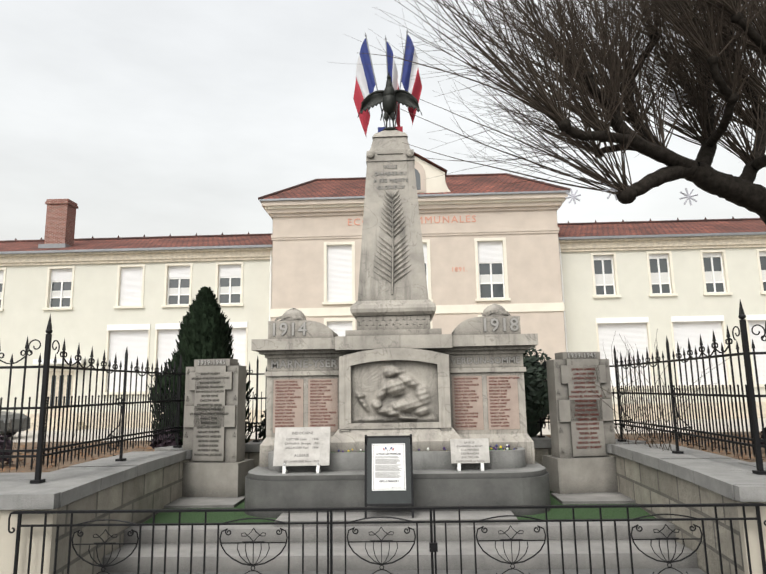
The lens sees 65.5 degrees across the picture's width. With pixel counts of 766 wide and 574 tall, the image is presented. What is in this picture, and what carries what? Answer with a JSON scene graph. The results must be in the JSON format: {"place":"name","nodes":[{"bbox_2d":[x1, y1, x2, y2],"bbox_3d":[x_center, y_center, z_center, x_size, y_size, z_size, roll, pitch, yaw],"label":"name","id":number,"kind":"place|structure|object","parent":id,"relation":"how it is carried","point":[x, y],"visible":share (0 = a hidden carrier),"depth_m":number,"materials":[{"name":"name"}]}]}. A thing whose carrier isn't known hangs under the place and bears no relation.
{"place":"outdoors","nodes":[
{"label":"outdoors","id":0,"kind":"place"},
{"bbox_2d":[0,156,765,430],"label":"school building","id":1,"kind":"structure","parent":0,"point":[637,290],"depth_m":26.80,"materials":[{"name":"beige paint"}]},
{"bbox_2d":[44,199,77,245],"bbox_3d":[-16.288,-2.916,30.048,1.190,2.900,0.940,-1,-10,2],"label":"chimney","id":2,"kind":"object","parent":1,"relation":"on","point":[60,221],"visible":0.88,"depth_m":29.77,"materials":[{"name":"brick"}]},
{"bbox_2d":[38,243,69,247],"bbox_3d":[-16.269,-1.766,29.803,1.350,0.550,1.100,-1,-10,2],"label":"chimney flashing","id":3,"kind":"object","parent":2,"relation":"attached to","point":[63,245],"visible":0.21,"depth_m":29.29,"materials":[{"name":"silver metal"}]},
{"bbox_2d":[0,173,760,242],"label":"roof ridges","id":4,"kind":"object","parent":1,"relation":"on","point":[457,175],"visible":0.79,"depth_m":31.86,"materials":[{"name":"tile"}]},
{"bbox_2d":[0,152,765,251],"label":"roof","id":5,"kind":"structure","parent":1,"relation":"attached to","point":[464,184],"depth_m":29.21,"materials":[{"name":"red tile"}]},
{"bbox_2d":[348,215,475,225],"bbox_3d":[1.287,-2.990,26.738,5.748,0.322,0.020,-1,-10,2],"label":"building lettering","id":6,"kind":"object","parent":1,"relation":"attached to","point":[431,219],"visible":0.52,"depth_m":26.68},
{"bbox_2d":[269,242,567,351],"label":"downpipes","id":7,"kind":"object","parent":1,"relation":"attached to","point":[270,296],"visible":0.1,"depth_m":27.11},
{"bbox_2d":[0,0,765,240],"label":"sky","id":8,"kind":"structure","parent":0,"point":[152,117],"materials":[{"name":"white"}]},
{"bbox_2d":[3,418,765,441],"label":"wall","id":9,"kind":"structure","parent":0,"point":[546,431],"depth_m":22.29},
{"bbox_2d":[0,411,29,436],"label":"parked car","id":10,"kind":"object","parent":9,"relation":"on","point":[16,422],"visible":0.81,"depth_m":21.50,"materials":[{"name":"paint"}]},
{"bbox_2d":[99,568,705,573],"bbox_3d":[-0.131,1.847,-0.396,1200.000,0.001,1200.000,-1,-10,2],"label":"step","id":11,"kind":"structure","parent":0,"point":[622,571],"depth_m":6.13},
{"bbox_2d":[0,501,765,573],"bbox_3d":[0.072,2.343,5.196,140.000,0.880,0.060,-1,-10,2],"label":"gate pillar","id":12,"kind":"structure","parent":11,"relation":"on","point":[7,546],"depth_m":5.28,"materials":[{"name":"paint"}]},
{"bbox_2d":[0,431,765,472],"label":"planting bed","id":13,"kind":"object","parent":11,"relation":"on","point":[60,465],"depth_m":9.64,"materials":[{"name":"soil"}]},
{"bbox_2d":[0,434,12,463],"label":"dark plant","id":14,"kind":"object","parent":13,"relation":"on","point":[8,442],"visible":0.56,"depth_m":8.18,"materials":[{"name":"plant"}]},
{"bbox_2d":[149,428,181,448],"bbox_3d":[-3.666,2.589,10.062,0.512,0.496,0.550,-1,-10,2],"label":"dark plant","id":15,"kind":"object","parent":13,"relation":"on","point":[164,443],"visible":0.46,"depth_m":9.93,"materials":[{"name":"plant"}]},
{"bbox_2d":[147,286,253,444],"bbox_3d":[-3.293,1.780,10.945,1.866,3.623,1.885,-1,-10,2],"label":"conifer","id":16,"kind":"object","parent":13,"relation":"on","point":[205,331],"visible":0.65,"depth_m":10.67,"materials":[{"name":"green plant"}]},
{"bbox_2d":[182,359,253,497],"bbox_3d":[-2.606,2.154,9.259,1.139,2.040,0.726,-1,-10,2],"label":"stele","id":17,"kind":"object","parent":13,"relation":"on","point":[214,475],"visible":0.92,"depth_m":9.05,"materials":[{"name":"stone"}]},
{"bbox_2d":[190,373,228,456],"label":"engraved names","id":18,"kind":"object","parent":17,"relation":"attached to","point":[209,413],"visible":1,"depth_m":9.10,"materials":[{"name":"paint"}]},
{"bbox_2d":[184,368,236,457],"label":"stele studs","id":19,"kind":"object","parent":17,"relation":"attached to","point":[233,399],"visible":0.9,"depth_m":9.14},
{"bbox_2d":[198,360,224,364],"bbox_3d":[-2.654,1.170,9.247,0.452,0.078,0.020,-3,-10,12],"label":"date inscription","id":20,"kind":"object","parent":17,"relation":"attached to","point":[208,361],"visible":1,"depth_m":9.24,"materials":[{"name":"stone"}]},
{"bbox_2d":[257,411,265,440],"bbox_3d":[-1.741,2.515,10.814,1.116,0.976,1.028,-1,-10,2],"label":"shrub","id":21,"kind":"object","parent":13,"relation":"on","point":[261,434],"visible":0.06,"depth_m":10.74,"materials":[{"name":"plant"}]},
{"bbox_2d":[0,329,739,472],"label":"dry stems","id":22,"kind":"object","parent":13,"relation":"on","point":[652,440],"visible":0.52,"depth_m":8.38,"materials":[{"name":"brown plant"}]},
{"bbox_2d":[0,435,765,509],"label":"coping","id":23,"kind":"object","parent":13,"relation":"on","point":[733,479],"visible":0.65,"depth_m":6.46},
{"bbox_2d":[0,300,765,483],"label":"tall fence","id":24,"kind":"object","parent":23,"relation":"on","point":[750,396],"visible":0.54,"depth_m":6.99,"materials":[{"name":"metal"}]},
{"bbox_2d":[245,464,550,517],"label":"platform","id":25,"kind":"structure","parent":13,"relation":"on","point":[476,489],"depth_m":7.47,"materials":[{"name":"stone"}]},
{"bbox_2d":[282,462,320,473],"bbox_3d":[-1.068,2.379,7.832,0.484,0.144,0.160,-1,-10,2],"label":"plaque stand","id":26,"kind":"object","parent":25,"relation":"on","point":[285,471],"visible":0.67,"depth_m":7.77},
{"bbox_2d":[273,427,330,465],"bbox_3d":[-1.072,2.113,7.896,0.740,0.492,0.150,-1,-10,2],"label":"plaque","id":27,"kind":"object","parent":25,"relation":"on","point":[320,452],"visible":1,"depth_m":7.88,"materials":[{"name":"stone"}]},
{"bbox_2d":[251,130,537,466],"bbox_3d":[0.159,-0.014,9.322,4.120,5.300,1.555,-1,-10,2],"label":"monument body","id":28,"kind":"object","parent":25,"relation":"on","point":[465,339],"visible":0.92,"depth_m":8.65,"materials":[{"name":"stone"}]},
{"bbox_2d":[273,322,306,335],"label":"year numerals","id":29,"kind":"object","parent":28,"relation":"attached to","point":[303,328],"visible":1,"depth_m":8.72,"materials":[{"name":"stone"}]},
{"bbox_2d":[275,308,305,320],"bbox_3d":[-1.367,0.524,9.109,0.500,0.430,0.600,-1,-10,2],"label":"carved stone ornament","id":30,"kind":"object","parent":28,"relation":"on","point":[293,314],"visible":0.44,"depth_m":8.88,"materials":[{"name":"stone"}]},
{"bbox_2d":[271,359,336,367],"bbox_3d":[-1.153,1.127,8.744,0.980,0.117,0.016,-1,-10,2],"label":"inscription","id":31,"kind":"object","parent":28,"relation":"attached to","point":[276,363],"visible":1,"depth_m":8.74,"materials":[{"name":"stone"}]},
{"bbox_2d":[365,33,385,126],"bbox_3d":[-0.124,-3.552,10.311,0.369,2.020,0.171,-1,-10,2],"label":"flag pole","id":32,"kind":"object","parent":28,"relation":"on","point":[374,77],"visible":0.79,"depth_m":10.34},
{"bbox_2d":[385,35,390,126],"bbox_3d":[0.083,-3.531,10.345,0.080,1.981,0.201,-1,-10,2],"label":"flag pole","id":33,"kind":"object","parent":28,"relation":"on","point":[387,70],"visible":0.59,"depth_m":10.45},
{"bbox_2d":[358,73,421,130],"bbox_3d":[0.115,-3.048,10.115,1.090,1.086,0.547,-1,-10,2],"label":"bird statue","id":34,"kind":"object","parent":28,"relation":"on","point":[388,97],"visible":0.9,"depth_m":10.04,"materials":[{"name":"black metal"}]},
{"bbox_2d":[366,149,413,157],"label":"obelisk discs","id":35,"kind":"object","parent":28,"relation":"attached to","point":[370,153],"visible":1,"depth_m":9.40,"materials":[{"name":"stone"}]},
{"bbox_2d":[378,126,402,131],"bbox_3d":[0.123,-2.590,10.039,0.420,0.220,0.030,-1,-10,2],"label":"flag holder","id":36,"kind":"object","parent":28,"relation":"on","point":[399,128],"visible":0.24,"depth_m":10.04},
{"bbox_2d":[353,38,375,135],"bbox_3d":[-0.322,-3.479,10.320,0.405,1.920,0.167,-1,-10,2],"label":"flag","id":37,"kind":"object","parent":36,"relation":"attached to","point":[365,84],"visible":0.83,"depth_m":10.35,"materials":[{"name":"fabric"}]},
{"bbox_2d":[401,34,421,124],"bbox_3d":[0.492,-3.586,10.308,0.369,1.821,0.166,-1,-10,2],"label":"flag","id":38,"kind":"object","parent":36,"relation":"attached to","point":[413,87],"visible":0.79,"depth_m":10.34,"materials":[{"name":"fabric"}]},
{"bbox_2d":[375,171,405,175],"bbox_3d":[0.120,-1.784,9.373,0.495,0.062,0.016,-1,-10,2],"label":"inscription","id":39,"kind":"object","parent":28,"relation":"attached to","point":[390,173],"visible":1,"depth_m":9.37,"materials":[{"name":"stone"}]},
{"bbox_2d":[373,178,407,182],"bbox_3d":[0.120,-1.671,9.345,0.542,0.060,0.016,-1,-10,2],"label":"inscription","id":40,"kind":"object","parent":28,"relation":"attached to","point":[391,180],"visible":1,"depth_m":9.34,"materials":[{"name":"stone"}]},
{"bbox_2d":[377,185,404,188],"bbox_3d":[0.125,-1.559,9.318,0.435,0.060,0.016,-1,-10,2],"label":"inscription","id":41,"kind":"object","parent":28,"relation":"attached to","point":[391,188],"visible":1,"depth_m":9.31,"materials":[{"name":"stone"}]},
{"bbox_2d":[373,190,410,293],"bbox_3d":[0.132,-0.705,9.099,0.599,1.672,0.141,-1,-10,2],"label":"palm frond","id":42,"kind":"object","parent":28,"relation":"attached to","point":[385,251],"visible":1,"depth_m":9.08,"materials":[{"name":"stone"}]},
{"bbox_2d":[386,41,399,126],"bbox_3d":[0.177,-3.505,10.358,0.226,1.793,0.181,-1,-10,2],"label":"flag","id":43,"kind":"object","parent":28,"relation":"on","point":[392,70],"visible":0.56,"depth_m":10.43,"materials":[{"name":"fabric"}]},
{"bbox_2d":[357,315,430,329],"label":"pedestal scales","id":44,"kind":"object","parent":28,"relation":"on","point":[397,325],"visible":0.88,"depth_m":8.81,"materials":[{"name":"stone"}]},
{"bbox_2d":[351,360,438,422],"bbox_3d":[0.161,1.466,8.388,1.230,0.870,0.169,-1,-10,2],"label":"relief sculpture","id":45,"kind":"object","parent":28,"relation":"attached to","point":[394,391],"visible":1,"depth_m":8.43,"materials":[{"name":"stone"}]},
{"bbox_2d":[340,429,450,432],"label":"greek keys","id":46,"kind":"object","parent":28,"relation":"attached to","point":[440,430],"visible":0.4,"depth_m":8.26,"materials":[{"name":"stone"}]},
{"bbox_2d":[273,375,519,432],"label":"name plaques","id":47,"kind":"object","parent":28,"relation":"attached to","point":[512,407],"visible":0.85,"depth_m":8.60,"materials":[{"name":"stone"}]},
{"bbox_2d":[275,381,300,426],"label":"engraved names","id":48,"kind":"object","parent":47,"relation":"attached to","point":[285,403],"visible":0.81,"depth_m":8.65,"materials":[{"name":"red paint"}]},
{"bbox_2d":[310,380,335,426],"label":"engraved names","id":49,"kind":"object","parent":47,"relation":"attached to","point":[319,403],"visible":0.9,"depth_m":8.63,"materials":[{"name":"red paint"}]},
{"bbox_2d":[454,378,478,427],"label":"engraved names","id":50,"kind":"object","parent":47,"relation":"attached to","point":[466,404],"visible":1,"depth_m":8.56,"materials":[{"name":"red paint"}]},
{"bbox_2d":[489,377,517,426],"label":"engraved names","id":51,"kind":"object","parent":47,"relation":"attached to","point":[499,399],"visible":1,"depth_m":8.54,"materials":[{"name":"red paint"}]},
{"bbox_2d":[394,29,407,126],"bbox_3d":[0.309,-3.583,10.299,0.299,2.061,0.171,-1,-10,2],"label":"flag pole","id":52,"kind":"object","parent":28,"relation":"on","point":[401,76],"visible":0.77,"depth_m":10.32,"materials":[{"name":"silver metal"}]},
{"bbox_2d":[451,357,519,363],"bbox_3d":[1.484,1.067,8.653,1.000,0.095,0.016,-1,-10,2],"label":"inscription","id":53,"kind":"object","parent":28,"relation":"attached to","point":[503,359],"visible":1,"depth_m":8.64,"materials":[{"name":"stone"}]},
{"bbox_2d":[481,303,510,316],"bbox_3d":[1.690,0.453,9.004,0.500,0.430,0.600,-1,-10,2],"label":"adrian helmet","id":54,"kind":"object","parent":28,"relation":"on","point":[494,309],"visible":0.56,"depth_m":8.77,"materials":[{"name":"stone"}]},
{"bbox_2d":[484,318,518,331],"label":"year numerals","id":55,"kind":"object","parent":28,"relation":"attached to","point":[504,324],"visible":1,"depth_m":8.62,"materials":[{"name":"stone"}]},
{"bbox_2d":[249,462,544,475],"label":"plinth top","id":56,"kind":"structure","parent":25,"relation":"attached to","point":[265,471],"depth_m":7.74,"materials":[{"name":"grey stone"}]},
{"bbox_2d":[268,447,525,470],"bbox_3d":[0.178,2.377,8.256,3.540,0.230,0.650,-1,-10,2],"label":"trough","id":57,"kind":"object","parent":25,"relation":"on","point":[422,460],"visible":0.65,"depth_m":7.93,"materials":[{"name":"stone"}]},
{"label":"trough soil","id":58,"kind":"structure","parent":57,"relation":"in","visible":0},
{"bbox_2d":[330,444,514,452],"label":"pansies","id":59,"kind":"object","parent":58,"relation":"on","point":[499,448],"visible":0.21,"depth_m":8.16,"materials":[{"name":"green plant"}]},
{"bbox_2d":[450,438,489,463],"bbox_3d":[1.138,2.148,7.805,0.500,0.310,0.083,-1,-10,2],"label":"plaque","id":60,"kind":"object","parent":25,"relation":"on","point":[483,452],"visible":1,"depth_m":7.79,"materials":[{"name":"stone"}]},
{"bbox_2d":[457,463,483,470],"bbox_3d":[1.142,2.332,7.795,0.340,0.144,0.160,-1,-10,2],"label":"plaque stand","id":61,"kind":"object","parent":25,"relation":"on","point":[459,467],"visible":0.62,"depth_m":7.73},
{"bbox_2d":[523,346,551,436],"bbox_3d":[2.399,1.830,10.574,1.656,1.814,1.348,-1,-10,2],"label":"laurel","id":62,"kind":"object","parent":13,"relation":"on","point":[536,397],"visible":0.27,"depth_m":10.14,"materials":[{"name":"green plant"}]},
{"bbox_2d":[543,352,617,493],"bbox_3d":[3.011,2.023,9.066,1.139,2.040,0.726,-1,-10,2],"label":"stele","id":63,"kind":"object","parent":13,"relation":"on","point":[573,468],"visible":0.88,"depth_m":8.87,"materials":[{"name":"stone"}]},
{"bbox_2d":[568,353,595,357],"bbox_3d":[3.026,1.038,9.054,0.452,0.078,0.021,0,-10,-8],"label":"date inscription","id":64,"kind":"object","parent":63,"relation":"attached to","point":[587,354],"visible":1,"depth_m":9.04,"materials":[{"name":"stone"}]},
{"bbox_2d":[555,362,613,453],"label":"stone pillar studs","id":65,"kind":"object","parent":63,"relation":"attached to","point":[606,364],"visible":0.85,"depth_m":8.91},
{"bbox_2d":[571,368,599,448],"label":"engraved names","id":66,"kind":"object","parent":63,"relation":"attached to","point":[584,406],"visible":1,"depth_m":8.89,"materials":[{"name":"red paint"}]},
{"bbox_2d":[558,0,765,224],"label":"tree branches","id":67,"kind":"object","parent":13,"relation":"on","point":[741,190],"visible":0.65,"depth_m":8.40,"materials":[{"name":"brown plant"}]},
{"bbox_2d":[330,0,765,195],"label":"tree twigs","id":68,"kind":"object","parent":67,"relation":"attached to","point":[690,23],"visible":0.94,"depth_m":8.04,"materials":[{"name":"brown plant"}]},
{"bbox_2d":[565,88,726,205],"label":"snowflakes","id":69,"kind":"object","parent":68,"relation":"attached to","point":[574,196],"visible":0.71,"depth_m":8.46,"materials":[{"name":"white"}]},
{"bbox_2d":[759,427,765,449],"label":"dark plant","id":70,"kind":"object","parent":13,"relation":"on","point":[762,443],"visible":0.35,"depth_m":8.21,"materials":[{"name":"plant"}]},
{"bbox_2d":[8,503,765,573],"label":"front fence","id":71,"kind":"object","parent":11,"relation":"on","point":[433,546],"visible":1,"depth_m":5.12,"materials":[{"name":"metal"}]},
{"bbox_2d":[53,448,744,573],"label":"low wall","id":72,"kind":"structure","parent":11,"relation":"on","point":[638,483],"depth_m":6.48,"materials":[{"name":"grey stone"}]},
{"bbox_2d":[144,491,654,522],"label":"grass","id":73,"kind":"structure","parent":11,"relation":"on","point":[552,513],"depth_m":7.50,"materials":[{"name":"green plant"}]},
{"bbox_2d":[102,492,697,571],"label":"steps","id":74,"kind":"structure","parent":11,"relation":"on","point":[408,561],"depth_m":6.68,"materials":[{"name":"stone"}]},
{"bbox_2d":[365,434,413,517],"bbox_3d":[0.075,2.310,7.352,0.588,0.956,0.449,-1,-10,2],"label":"sign frame","id":75,"kind":"object","parent":74,"relation":"on","point":[411,465],"visible":0.77,"depth_m":7.23,"materials":[{"name":"black metal"}]},
{"bbox_2d":[367,438,410,503],"bbox_3d":[0.071,2.236,7.269,0.530,0.758,0.184,-1,-10,2],"label":"sign board","id":76,"kind":"object","parent":75,"relation":"attached to","point":[391,497],"visible":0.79,"depth_m":7.20,"materials":[{"name":"grey metal"}]},
{"bbox_2d":[372,443,405,490],"bbox_3d":[0.070,2.194,7.270,0.410,0.539,0.120,-1,-10,2],"label":"paper notice","id":77,"kind":"object","parent":76,"relation":"attached to","point":[384,485],"visible":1,"depth_m":7.26,"materials":[{"name":"white paper"}]},
{"bbox_2d":[373,444,404,488],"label":"sign lines","id":78,"kind":"object","parent":77,"relation":"attached to","point":[382,461],"visible":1,"depth_m":7.26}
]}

